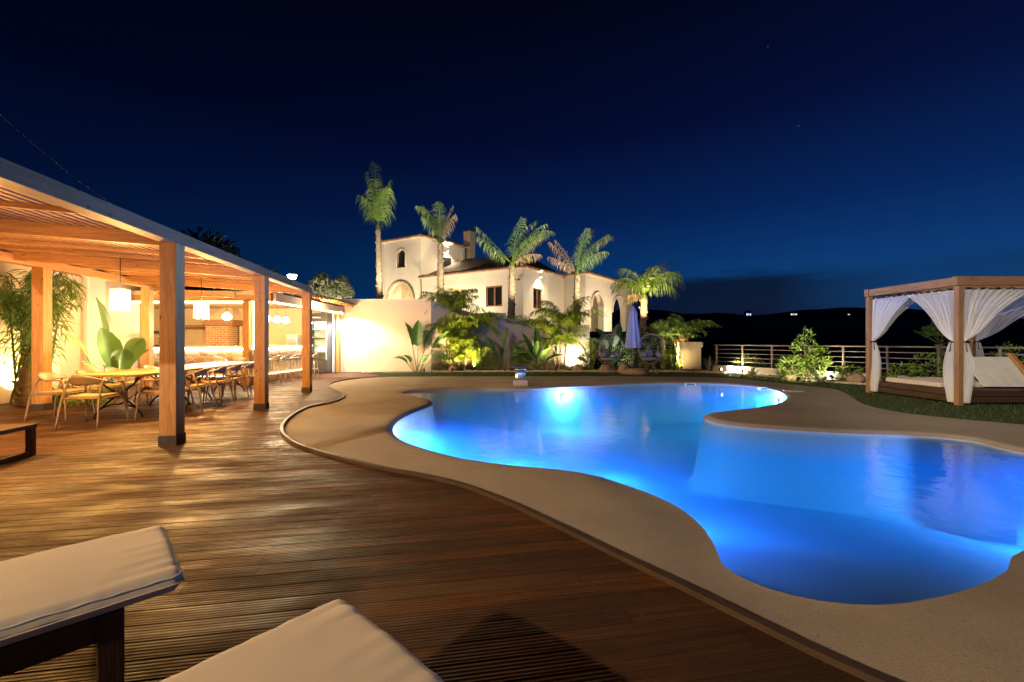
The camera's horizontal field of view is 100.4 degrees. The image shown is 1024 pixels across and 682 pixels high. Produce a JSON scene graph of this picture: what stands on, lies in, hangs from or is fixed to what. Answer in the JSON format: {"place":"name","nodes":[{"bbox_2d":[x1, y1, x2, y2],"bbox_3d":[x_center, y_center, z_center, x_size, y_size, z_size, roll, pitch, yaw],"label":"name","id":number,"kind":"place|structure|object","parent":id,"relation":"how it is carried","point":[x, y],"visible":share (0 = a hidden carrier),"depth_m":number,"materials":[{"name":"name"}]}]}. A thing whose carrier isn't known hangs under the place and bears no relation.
{"place":"outdoors","nodes":[
{"label":"outdoors","id":0,"kind":"place"},
{"bbox_2d":[0,115,111,203],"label":"overhead cable","id":1,"kind":"object","parent":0,"point":[50,158],"visible":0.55,"depth_m":15.32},
{"bbox_2d":[154,226,247,290],"bbox_3d":[-21.782,-3.203,29.790,8.891,9.082,8.550,0,0,0],"label":"broadleaf tree","id":2,"kind":"object","parent":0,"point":[214,243],"visible":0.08,"depth_m":28.87,"materials":[{"name":"green plant"}]},
{"bbox_2d":[287,335,301,344],"bbox_3d":[-8.950,0.050,17.544,0.420,0.620,0.413,0,0,0],"label":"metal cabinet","id":3,"kind":"object","parent":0,"point":[294,339],"visible":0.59,"depth_m":17.34,"materials":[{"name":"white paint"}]},
{"bbox_2d":[0,372,865,681],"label":"timber deck","id":4,"kind":"structure","parent":0,"point":[262,520],"depth_m":2.55,"materials":[{"name":"wood"}]},
{"bbox_2d":[0,423,36,463],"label":"side table","id":5,"kind":"object","parent":4,"relation":"on","point":[30,439],"visible":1,"depth_m":4.78,"materials":[{"name":"brown wood"}]},
{"bbox_2d":[0,269,87,406],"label":"bamboo plant","id":6,"kind":"object","parent":4,"relation":"on","point":[13,308],"visible":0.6,"depth_m":8.56,"materials":[{"name":"green plant"}]},
{"bbox_2d":[24,372,95,420],"bbox_3d":[-7.632,0.912,7.216,0.623,0.780,0.623,0,0,-10],"label":"dining chair","id":7,"kind":"object","parent":4,"relation":"on","point":[47,376],"visible":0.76,"depth_m":7.12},
{"bbox_2d":[0,262,139,403],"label":"boundary wall","id":8,"kind":"structure","parent":4,"relation":"on","point":[87,325],"depth_m":10.87,"materials":[{"name":"beige paint"}]},
{"bbox_2d":[52,380,111,406],"bbox_3d":[-8.821,1.047,8.650,1.348,0.719,0.881,0,0,0],"label":"dining chair","id":9,"kind":"object","parent":4,"relation":"on","point":[72,402],"visible":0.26,"depth_m":8.54,"materials":[{"name":"green wood"}]},
{"bbox_2d":[54,376,128,428],"bbox_3d":[-6.519,0.912,6.635,0.623,0.780,0.623,0,0,-10],"label":"dining chair","id":10,"kind":"object","parent":4,"relation":"on","point":[85,381],"visible":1,"depth_m":6.47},
{"bbox_2d":[0,525,185,681],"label":"sun lounger","id":11,"kind":"object","parent":4,"relation":"on","point":[59,601],"visible":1,"depth_m":1.50,"materials":[{"name":"fabric"}]},
{"bbox_2d":[64,369,124,413],"bbox_3d":[-7.758,0.912,7.955,0.623,0.780,0.623,0,0,-10],"label":"dining chair","id":12,"kind":"object","parent":4,"relation":"on","point":[85,371],"visible":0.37,"depth_m":7.92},
{"bbox_2d":[62,297,150,398],"bbox_3d":[-9.065,0.163,9.578,1.827,2.298,0.959,0,0,0],"label":"banana plant","id":13,"kind":"object","parent":4,"relation":"on","point":[113,353],"visible":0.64,"depth_m":9.47,"materials":[{"name":"green plant"}]},
{"bbox_2d":[94,367,148,404],"bbox_3d":[-7.867,0.912,8.596,0.623,0.780,0.623,0,0,-10],"label":"dining chair","id":14,"kind":"object","parent":4,"relation":"on","point":[126,382],"visible":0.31,"depth_m":8.59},
{"bbox_2d":[71,367,203,418],"bbox_3d":[-6.783,0.927,7.919,1.050,0.757,2.100,0,0,-10],"label":"dining table","id":15,"kind":"object","parent":4,"relation":"on","point":[140,372],"visible":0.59,"depth_m":7.25,"materials":[{"name":"brown wood"}]},
{"bbox_2d":[134,365,158,401],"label":"dining chair","id":16,"kind":"object","parent":4,"relation":"on","point":[147,366],"visible":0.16,"depth_m":9.32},
{"bbox_2d":[0,157,311,445],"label":"pergola","id":17,"kind":"object","parent":4,"relation":"on","point":[48,225],"visible":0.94,"depth_m":6.41,"materials":[{"name":"brown wood"}]},
{"bbox_2d":[109,257,130,311],"bbox_3d":[-6.641,-0.995,7.233,0.276,1.010,0.276,0,0,0],"label":"pendant lamp","id":18,"kind":"object","parent":17,"relation":"hanging from","point":[119,299],"visible":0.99,"depth_m":7.14,"materials":[{"name":"fabric"}]},
{"bbox_2d":[193,277,208,319],"bbox_3d":[-7.061,-0.991,9.697,0.296,1.018,0.296,0,0,0],"label":"pendant lamp","id":19,"kind":"object","parent":17,"relation":"hanging from","point":[201,310],"visible":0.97,"depth_m":9.61,"materials":[{"name":"fabric"}]},
{"bbox_2d":[134,371,195,419],"bbox_3d":[-5.941,0.912,7.351,0.623,0.780,0.623,0,0,-8],"label":"dining chair","id":20,"kind":"object","parent":4,"relation":"on","point":[148,391],"visible":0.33,"depth_m":7.09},
{"bbox_2d":[185,368,216,410],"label":"dining chair","id":21,"kind":"object","parent":4,"relation":"on","point":[202,372],"visible":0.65,"depth_m":8.04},
{"bbox_2d":[186,366,233,406],"bbox_3d":[-6.200,0.912,8.810,0.623,0.780,0.623,0,0,-10],"label":"dining chair","id":22,"kind":"object","parent":4,"relation":"on","point":[218,370],"visible":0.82,"depth_m":8.70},
{"bbox_2d":[209,356,227,386],"bbox_3d":[-8.423,0.865,12.286,0.417,0.873,0.420,0,0,0],"label":"bar stool","id":23,"kind":"object","parent":4,"relation":"on","point":[216,359],"visible":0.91,"depth_m":12.14,"materials":[{"name":"white paint"}]},
{"bbox_2d":[185,362,253,399],"bbox_3d":[-7.112,0.927,10.145,1.050,0.757,2.300,0,0,-10],"label":"dining table","id":24,"kind":"object","parent":4,"relation":"on","point":[210,365],"visible":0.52,"depth_m":9.95,"materials":[{"name":"brown wood"}]},
{"bbox_2d":[135,345,312,384],"bbox_3d":[-10.912,0.728,14.525,6.675,1.145,3.690,0,0,0],"label":"bar counter","id":25,"kind":"object","parent":4,"relation":"on","point":[197,354],"visible":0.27,"depth_m":12.86,"materials":[{"name":"stone"}]},
{"bbox_2d":[205,364,248,400],"bbox_3d":[-6.359,0.912,9.562,0.623,0.780,0.623,0,0,-6],"label":"dining chair","id":26,"kind":"object","parent":4,"relation":"on","point":[235,368],"visible":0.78,"depth_m":9.49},
{"bbox_2d":[222,363,253,396],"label":"dining chair","id":27,"kind":"object","parent":4,"relation":"on","point":[250,366],"visible":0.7,"depth_m":10.11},
{"bbox_2d":[231,356,251,386],"bbox_3d":[-7.735,0.865,12.186,0.417,0.873,0.420,0,0,0],"label":"bar stool","id":28,"kind":"object","parent":4,"relation":"on","point":[238,359],"visible":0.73,"depth_m":12.03,"materials":[{"name":"white paint"}]},
{"bbox_2d":[131,291,354,384],"bbox_3d":[-10.982,-0.853,15.082,8.837,4.306,5.777,0,0,0],"label":"poolside kitchen","id":29,"kind":"object","parent":4,"relation":"on","point":[216,329],"visible":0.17,"depth_m":17.13,"materials":[{"name":"paint"}]},
{"bbox_2d":[222,311,231,319],"bbox_3d":[-8.651,-0.988,12.950,0.270,0.725,0.270,0,0,0],"label":"globe pendant","id":30,"kind":"object","parent":29,"relation":"hanging from","point":[226,315],"visible":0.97,"depth_m":12.87,"materials":[{"name":"glass"}]},
{"bbox_2d":[269,355,281,382],"bbox_3d":[-7.336,0.865,13.100,0.420,0.873,0.417,0,0,0],"label":"bar stool","id":31,"kind":"object","parent":4,"relation":"on","point":[276,358],"visible":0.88,"depth_m":13.02,"materials":[{"name":"white paint"}]},
{"bbox_2d":[274,354,291,381],"bbox_3d":[-7.336,0.865,13.700,0.420,0.873,0.417,0,0,0],"label":"bar stool","id":32,"kind":"object","parent":4,"relation":"on","point":[286,357],"visible":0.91,"depth_m":13.60,"materials":[{"name":"white paint"}]},
{"bbox_2d":[286,354,300,376],"bbox_3d":[-7.336,0.865,14.350,0.420,0.873,0.417,0,0,0],"label":"bar stool","id":33,"kind":"object","parent":4,"relation":"on","point":[297,357],"visible":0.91,"depth_m":14.25,"materials":[{"name":"white paint"}]},
{"bbox_2d":[160,599,442,681],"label":"sun lounger","id":34,"kind":"object","parent":4,"relation":"on","point":[338,640],"visible":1,"depth_m":1.17,"materials":[{"name":"fabric"}]},
{"bbox_2d":[312,353,319,375],"bbox_3d":[-7.286,0.865,15.600,0.420,0.873,0.417,0,0,0],"label":"bar stool","id":35,"kind":"object","parent":4,"relation":"on","point":[315,355],"visible":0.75,"depth_m":15.50,"materials":[{"name":"white paint"}]},
{"bbox_2d":[312,313,331,372],"bbox_3d":[-7.820,0.075,17.414,0.800,2.390,0.633,0,0,0],"label":"drinks fridge","id":36,"kind":"object","parent":4,"relation":"on","point":[322,334],"visible":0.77,"depth_m":17.44,"materials":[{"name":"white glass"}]},
{"bbox_2d":[280,376,901,681],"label":"deck kerb","id":37,"kind":"structure","parent":4,"relation":"on","point":[854,668],"depth_m":2.31,"materials":[{"name":"stone"}]},
{"bbox_2d":[0,0,1023,318],"label":"sky","id":38,"kind":"structure","parent":0,"point":[779,156],"materials":[{"name":"blue"}]},
{"bbox_2d":[590,351,676,368],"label":"garden ground","id":39,"kind":"structure","parent":0,"point":[598,366],"depth_m":26.55,"materials":[{"name":"soil"}]},
{"bbox_2d":[610,261,686,365],"bbox_3d":[7.057,-1.473,21.810,3.675,5.563,2.866,0,0,-23],"label":"palm tree","id":40,"kind":"object","parent":39,"relation":"on","point":[650,282],"visible":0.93,"depth_m":21.82,"materials":[{"name":"plant"}]},
{"bbox_2d":[645,318,681,368],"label":"fan palm","id":41,"kind":"object","parent":39,"relation":"on","point":[659,325],"visible":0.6,"depth_m":20.05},
{"bbox_2d":[990,341,1023,373],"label":"shrub","id":42,"kind":"object","parent":39,"relation":"on","point":[1011,351],"visible":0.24,"depth_m":11.02,"materials":[{"name":"green plant"}]},
{"bbox_2d":[590,331,708,335],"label":"villa terrace","id":43,"kind":"structure","parent":0,"point":[594,333],"depth_m":22.59,"materials":[{"name":"stone"}]},
{"bbox_2d":[307,271,337,296],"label":"olive tree","id":44,"kind":"object","parent":43,"relation":"on","point":[320,280],"visible":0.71,"depth_m":23.69,"materials":[{"name":"green plant"}]},
{"bbox_2d":[326,275,354,298],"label":"olive tree","id":45,"kind":"object","parent":43,"relation":"on","point":[341,294],"visible":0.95,"depth_m":23.85,"materials":[{"name":"green plant"}]},
{"bbox_2d":[354,163,397,298],"bbox_3d":[-7.312,-5.066,23.013,2.164,9.243,2.046,0,0,0],"label":"palm tree","id":46,"kind":"object","parent":43,"relation":"on","point":[378,266],"visible":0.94,"depth_m":22.87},
{"bbox_2d":[415,201,457,296],"bbox_3d":[-3.900,-3.758,21.989,2.200,6.620,1.390,0,0,0],"label":"palm tree","id":47,"kind":"object","parent":43,"relation":"on","point":[440,264],"visible":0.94,"depth_m":21.88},
{"bbox_2d":[381,228,635,334],"bbox_3d":[0.382,-5.030,35.076,15.696,9.160,15.936,0,0,36],"label":"villa","id":48,"kind":"object","parent":43,"relation":"on","point":[409,266],"visible":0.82,"depth_m":30.51,"materials":[{"name":"white paint"}]},
{"bbox_2d":[399,250,405,267],"bbox_3d":[-8.287,-6.137,32.628,0.928,2.000,0.040,0,0,30],"label":"window","id":49,"kind":"structure","parent":48,"relation":"in","point":[402,254],"depth_m":32.68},
{"bbox_2d":[443,257,450,266],"bbox_3d":[-5.140,-6.160,33.466,0.060,0.800,0.900,0,0,37],"label":"window","id":50,"kind":"structure","parent":48,"relation":"in","point":[447,262],"depth_m":33.43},
{"bbox_2d":[487,285,501,306],"bbox_3d":[-1.090,-2.874,27.402,1.254,1.326,0.100,0,0,32],"label":"window","id":51,"kind":"structure","parent":48,"relation":"in","point":[494,293],"depth_m":27.39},
{"bbox_2d":[533,288,540,308],"bbox_3d":[1.570,-2.719,27.538,0.100,1.325,1.039,0,0,37],"label":"window","id":52,"kind":"structure","parent":48,"relation":"in","point":[536,292],"depth_m":27.50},
{"bbox_2d":[475,218,554,318],"bbox_3d":[0.158,-3.464,22.352,4.270,6.033,2.001,0,0,0],"label":"palm tree","id":53,"kind":"object","parent":43,"relation":"on","point":[512,293],"visible":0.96,"depth_m":22.36,"materials":[{"name":"plant"}]},
{"bbox_2d":[475,313,589,368],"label":"retaining wall","id":54,"kind":"structure","parent":43,"relation":"on","point":[514,333],"depth_m":19.80,"materials":[{"name":"paint"}]},
{"bbox_2d":[480,311,547,329],"bbox_3d":[0.159,-0.957,19.753,3.610,0.936,0.613,0,0,0],"label":"shrub","id":55,"kind":"object","parent":54,"relation":"on","point":[514,318],"visible":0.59,"depth_m":19.71,"materials":[{"name":"green plant"}]},
{"bbox_2d":[547,228,612,324],"bbox_3d":[3.752,-3.284,22.917,3.718,5.669,1.740,0,0,0],"label":"palm tree","id":56,"kind":"object","parent":43,"relation":"on","point":[577,291],"visible":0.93,"depth_m":22.88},
{"bbox_2d":[640,313,721,350],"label":"clump palm","id":57,"kind":"object","parent":43,"relation":"on","point":[684,328],"visible":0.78,"depth_m":19.84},
{"bbox_2d":[283,376,1023,681],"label":"pool terrace","id":58,"kind":"structure","parent":0,"point":[974,634],"depth_m":3.31,"materials":[{"name":"concrete"}]},
{"bbox_2d":[511,366,527,385],"bbox_3d":[0.213,1.022,12.524,0.490,0.555,0.445,0,0,0],"label":"water spout","id":59,"kind":"object","parent":58,"relation":"on","point":[519,380],"visible":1,"depth_m":12.48,"materials":[{"name":"stone"}]},
{"bbox_2d":[393,383,1023,604],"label":"pool basin","id":60,"kind":"object","parent":58,"relation":"in","point":[865,519],"visible":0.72,"depth_m":6.10,"materials":[{"name":"liquid"}]},
{"bbox_2d":[459,369,863,382],"bbox_3d":[7.299,1.290,14.682,25.885,0.028,10.095,0,0,32],"label":"garden bed","id":61,"kind":"object","parent":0,"point":[588,369],"visible":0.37,"depth_m":19.26,"materials":[{"name":"soil"}]},
{"bbox_2d":[312,299,474,371],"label":"garden wall","id":62,"kind":"structure","parent":61,"relation":"on","point":[375,335],"depth_m":18.00,"materials":[{"name":"beige paint"}]},
{"bbox_2d":[418,315,473,362],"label":"clump palm","id":63,"kind":"object","parent":61,"relation":"on","point":[444,330],"visible":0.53,"depth_m":18.20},
{"bbox_2d":[417,286,502,369],"bbox_3d":[-2.312,-0.633,18.872,3.707,3.877,3.453,0,0,-10],"label":"clump palm","id":64,"kind":"object","parent":61,"relation":"on","point":[465,347],"visible":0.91,"depth_m":18.39,"materials":[{"name":"plant"}]},
{"bbox_2d":[472,343,496,370],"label":"shrub","id":65,"kind":"object","parent":61,"relation":"on","point":[484,367],"visible":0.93,"depth_m":18.50,"materials":[{"name":"green plant"}]},
{"bbox_2d":[485,329,525,369],"bbox_3d":[-0.260,0.359,18.465,1.930,1.910,1.064,0,0,0],"label":"banana plant","id":66,"kind":"object","parent":61,"relation":"on","point":[500,351],"visible":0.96,"depth_m":18.73,"materials":[{"name":"green plant"}]},
{"bbox_2d":[511,353,525,365],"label":"shrub","id":67,"kind":"object","parent":61,"relation":"on","point":[515,359],"visible":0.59,"depth_m":19.15,"materials":[{"name":"green plant"}]},
{"bbox_2d":[509,326,562,369],"bbox_3d":[1.063,0.311,18.465,2.357,2.007,1.091,0,0,0],"label":"banana plant","id":68,"kind":"object","parent":61,"relation":"on","point":[534,350],"visible":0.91,"depth_m":18.59,"materials":[{"name":"green plant"}]},
{"bbox_2d":[519,296,605,369],"bbox_3d":[2.147,-0.290,18.944,3.403,3.192,3.689,0,0,-43],"label":"clump palm","id":69,"kind":"object","parent":61,"relation":"on","point":[555,328],"visible":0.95,"depth_m":18.55,"materials":[{"name":"plant"}]},
{"bbox_2d":[571,364,584,369],"bbox_3d":[2.882,1.205,18.652,0.618,0.395,0.446,0,0,0],"label":"rock","id":70,"kind":"object","parent":61,"relation":"on","point":[577,367],"visible":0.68,"depth_m":18.52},
{"bbox_2d":[574,342,597,369],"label":"shrub","id":71,"kind":"object","parent":61,"relation":"on","point":[588,357],"visible":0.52,"depth_m":19.11,"materials":[{"name":"green plant"}]},
{"bbox_2d":[576,338,603,369],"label":"banana plant","id":72,"kind":"object","parent":61,"relation":"on","point":[591,348],"visible":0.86,"depth_m":18.53,"materials":[{"name":"green plant"}]},
{"bbox_2d":[599,364,613,370],"bbox_3d":[4.035,1.194,18.310,0.622,0.402,0.520,0,0,0],"label":"rock","id":73,"kind":"object","parent":61,"relation":"on","point":[605,368],"visible":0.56,"depth_m":18.13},
{"bbox_2d":[588,323,625,356],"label":"banana plant","id":74,"kind":"object","parent":61,"relation":"on","point":[617,328],"visible":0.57,"depth_m":19.34,"materials":[{"name":"green plant"}]},
{"bbox_2d":[595,331,667,369],"bbox_3d":[5.357,0.444,19.351,3.419,1.840,1.042,0,0,0],"label":"shrub","id":75,"kind":"object","parent":61,"relation":"on","point":[631,353],"visible":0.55,"depth_m":19.26,"materials":[{"name":"green plant"}]},
{"bbox_2d":[657,336,684,369],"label":"shrub","id":76,"kind":"object","parent":61,"relation":"on","point":[671,363],"visible":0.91,"depth_m":18.89,"materials":[{"name":"green plant"}]},
{"bbox_2d":[677,342,702,368],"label":"boundary pier","id":77,"kind":"structure","parent":61,"relation":"on","point":[690,352],"depth_m":19.50,"materials":[{"name":"beige paint"}]},
{"bbox_2d":[703,355,719,371],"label":"yucca plant","id":78,"kind":"object","parent":61,"relation":"on","point":[708,367],"visible":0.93,"depth_m":17.52,"materials":[{"name":"green plant"}]},
{"bbox_2d":[732,353,766,366],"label":"shrub","id":79,"kind":"object","parent":61,"relation":"on","point":[739,361],"visible":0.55,"depth_m":17.14,"materials":[{"name":"green plant"}]},
{"bbox_2d":[768,354,801,368],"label":"shrub","id":80,"kind":"object","parent":61,"relation":"on","point":[780,361],"visible":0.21,"depth_m":16.36,"materials":[{"name":"green plant"}]},
{"bbox_2d":[775,326,833,380],"bbox_3d":[9.691,0.443,14.141,1.908,1.900,0.903,0,0,0],"label":"shrub","id":81,"kind":"object","parent":61,"relation":"on","point":[811,353],"visible":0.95,"depth_m":14.07,"materials":[{"name":"green plant"}]},
{"bbox_2d":[713,365,927,381],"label":"wall","id":82,"kind":"structure","parent":61,"relation":"on","point":[762,370],"depth_m":16.09,"materials":[{"name":"white paint"}]},
{"bbox_2d":[714,344,1023,376],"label":"railing","id":83,"kind":"object","parent":82,"relation":"on","point":[887,357],"visible":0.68,"depth_m":13.59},
{"bbox_2d":[832,363,864,380],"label":"shrub","id":84,"kind":"object","parent":61,"relation":"on","point":[844,372],"visible":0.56,"depth_m":13.42,"materials":[{"name":"green plant"}]},
{"bbox_2d":[844,373,865,382],"bbox_3d":[10.538,1.194,13.110,0.527,0.417,0.518,0,0,19],"label":"rock","id":85,"kind":"object","parent":61,"relation":"on","point":[858,377],"visible":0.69,"depth_m":12.95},
{"bbox_2d":[881,351,953,381],"bbox_3d":[11.470,0.838,12.079,1.773,1.108,1.014,0,0,18],"label":"shrub","id":86,"kind":"object","parent":61,"relation":"on","point":[913,367],"visible":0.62,"depth_m":12.03,"materials":[{"name":"green plant"}]},
{"bbox_2d":[394,384,1002,450],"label":"pool wall","id":87,"kind":"structure","parent":0,"point":[701,386],"depth_m":11.53,"materials":[{"name":"tile"}]},
{"bbox_2d":[375,372,1023,423],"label":"lawn","id":88,"kind":"structure","parent":0,"point":[969,414],"depth_m":9.10,"materials":[{"name":"plant"}]},
{"bbox_2d":[394,320,449,372],"bbox_3d":[-3.715,0.213,17.571,2.280,2.203,0.904,0,0,0],"label":"banana plant","id":89,"kind":"object","parent":88,"relation":"on","point":[415,332],"visible":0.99,"depth_m":17.62,"materials":[{"name":"green plant"}]},
{"bbox_2d":[595,334,621,373],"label":"egg chair","id":90,"kind":"object","parent":88,"relation":"on","point":[604,354],"visible":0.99,"depth_m":17.24,"materials":[{"name":"wicker"}]},
{"bbox_2d":[362,369,865,383],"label":"pebbles","id":91,"kind":"object","parent":88,"relation":"on","point":[617,370],"visible":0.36,"depth_m":18.11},
{"bbox_2d":[364,370,865,384],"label":"garden kerb","id":92,"kind":"structure","parent":88,"relation":"on","point":[842,382],"depth_m":17.90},
{"bbox_2d":[618,363,628,373],"bbox_3d":[4.490,1.123,17.077,0.432,0.523,0.389,0,0,0],"label":"rock","id":93,"kind":"object","parent":88,"relation":"on","point":[622,367],"visible":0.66,"depth_m":16.98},
{"bbox_2d":[625,305,640,367],"bbox_3d":[4.989,-0.090,17.568,0.644,2.780,0.644,0,0,-25],"label":"parasol","id":94,"kind":"object","parent":88,"relation":"on","point":[633,338],"visible":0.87,"depth_m":17.40,"materials":[{"name":"blue fabric"}]},
{"bbox_2d":[622,368,649,374],"bbox_3d":[4.808,1.200,16.573,1.118,0.333,0.505,0,0,0],"label":"rock","id":95,"kind":"object","parent":88,"relation":"on","point":[636,371],"visible":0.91,"depth_m":16.41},
{"bbox_2d":[637,334,664,373],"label":"egg chair","id":96,"kind":"object","parent":88,"relation":"on","point":[648,353],"visible":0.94,"depth_m":17.22,"materials":[{"name":"wicker"}]},
{"bbox_2d":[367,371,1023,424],"bbox_3d":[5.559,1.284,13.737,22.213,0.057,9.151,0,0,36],"label":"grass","id":97,"kind":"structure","parent":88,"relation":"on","point":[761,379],"depth_m":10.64,"materials":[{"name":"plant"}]},
{"bbox_2d":[878,353,1023,402],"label":"daybed","id":98,"kind":"object","parent":97,"relation":"on","point":[997,379],"visible":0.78,"depth_m":9.33,"materials":[{"name":"fabric"}]},
{"bbox_2d":[741,365,759,375],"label":"yucca plant","id":99,"kind":"object","parent":88,"relation":"on","point":[751,372],"visible":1,"depth_m":16.05,"materials":[{"name":"green plant"}]},
{"bbox_2d":[768,366,789,378],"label":"yucca plant","id":100,"kind":"object","parent":88,"relation":"on","point":[782,371],"visible":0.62,"depth_m":14.61,"materials":[{"name":"green plant"}]},
{"bbox_2d":[802,366,837,382],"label":"yucca plant","id":101,"kind":"object","parent":88,"relation":"on","point":[820,379],"visible":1,"depth_m":13.29,"materials":[{"name":"green plant"}]},
{"bbox_2d":[881,367,918,381],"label":"yucca plant","id":102,"kind":"object","parent":88,"relation":"on","point":[899,372],"visible":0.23,"depth_m":12.08,"materials":[{"name":"green plant"}]},
{"bbox_2d":[864,276,1023,405],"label":"gazebo","id":103,"kind":"object","parent":88,"relation":"on","point":[958,285],"visible":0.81,"depth_m":8.79,"materials":[{"name":"brown wood"}]},
{"bbox_2d":[870,293,910,391],"bbox_3d":[9.000,0.085,10.149,0.143,2.330,1.168,0,0,0],"label":"curtain","id":104,"kind":"object","parent":103,"relation":"hanging from","point":[898,301],"visible":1,"depth_m":10.48,"materials":[{"name":"white fabric"}]},
{"bbox_2d":[874,298,914,389],"bbox_3d":[9.654,0.085,10.750,1.273,2.330,0.140,0,0,0],"label":"curtain","id":105,"kind":"object","parent":103,"relation":"hanging from","point":[906,304],"visible":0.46,"depth_m":10.75,"materials":[{"name":"white fabric"}]},
{"bbox_2d":[905,288,953,401],"bbox_3d":[9.000,0.085,9.201,0.143,2.330,1.168,0,0,0],"label":"curtain","id":106,"kind":"object","parent":103,"relation":"hanging from","point":[926,302],"visible":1,"depth_m":8.88,"materials":[{"name":"white fabric"}]},
{"bbox_2d":[963,287,1023,402],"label":"curtain","id":107,"kind":"object","parent":103,"relation":"hanging from","point":[993,302],"visible":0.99,"depth_m":8.59,"materials":[{"name":"white fabric"}]},
{"bbox_2d":[974,295,1023,376],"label":"curtain","id":108,"kind":"object","parent":103,"relation":"hanging from","point":[1013,311],"visible":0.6,"depth_m":10.08,"materials":[{"name":"white fabric"}]},
{"bbox_2d":[618,351,966,376],"bbox_3d":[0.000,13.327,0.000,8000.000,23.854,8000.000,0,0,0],"label":"ground","id":109,"kind":"structure","parent":0,"point":[703,364],"depth_m":328.75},
{"bbox_2d":[913,320,951,376],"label":"fan palm","id":110,"kind":"object","parent":109,"relation":"on","point":[932,330],"visible":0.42,"depth_m":12.85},
{"bbox_2d":[590,319,1023,363],"bbox_3d":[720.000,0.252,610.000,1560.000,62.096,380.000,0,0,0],"label":"hills","id":111,"kind":"structure","parent":0,"point":[854,333],"depth_m":487.18,"materials":[{"name":"black"}]},
{"bbox_2d":[590,307,1023,336],"bbox_3d":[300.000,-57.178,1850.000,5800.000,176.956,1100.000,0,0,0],"label":"hills","id":112,"kind":"structure","parent":0,"point":[819,316],"depth_m":1613.29,"materials":[{"name":"black"}]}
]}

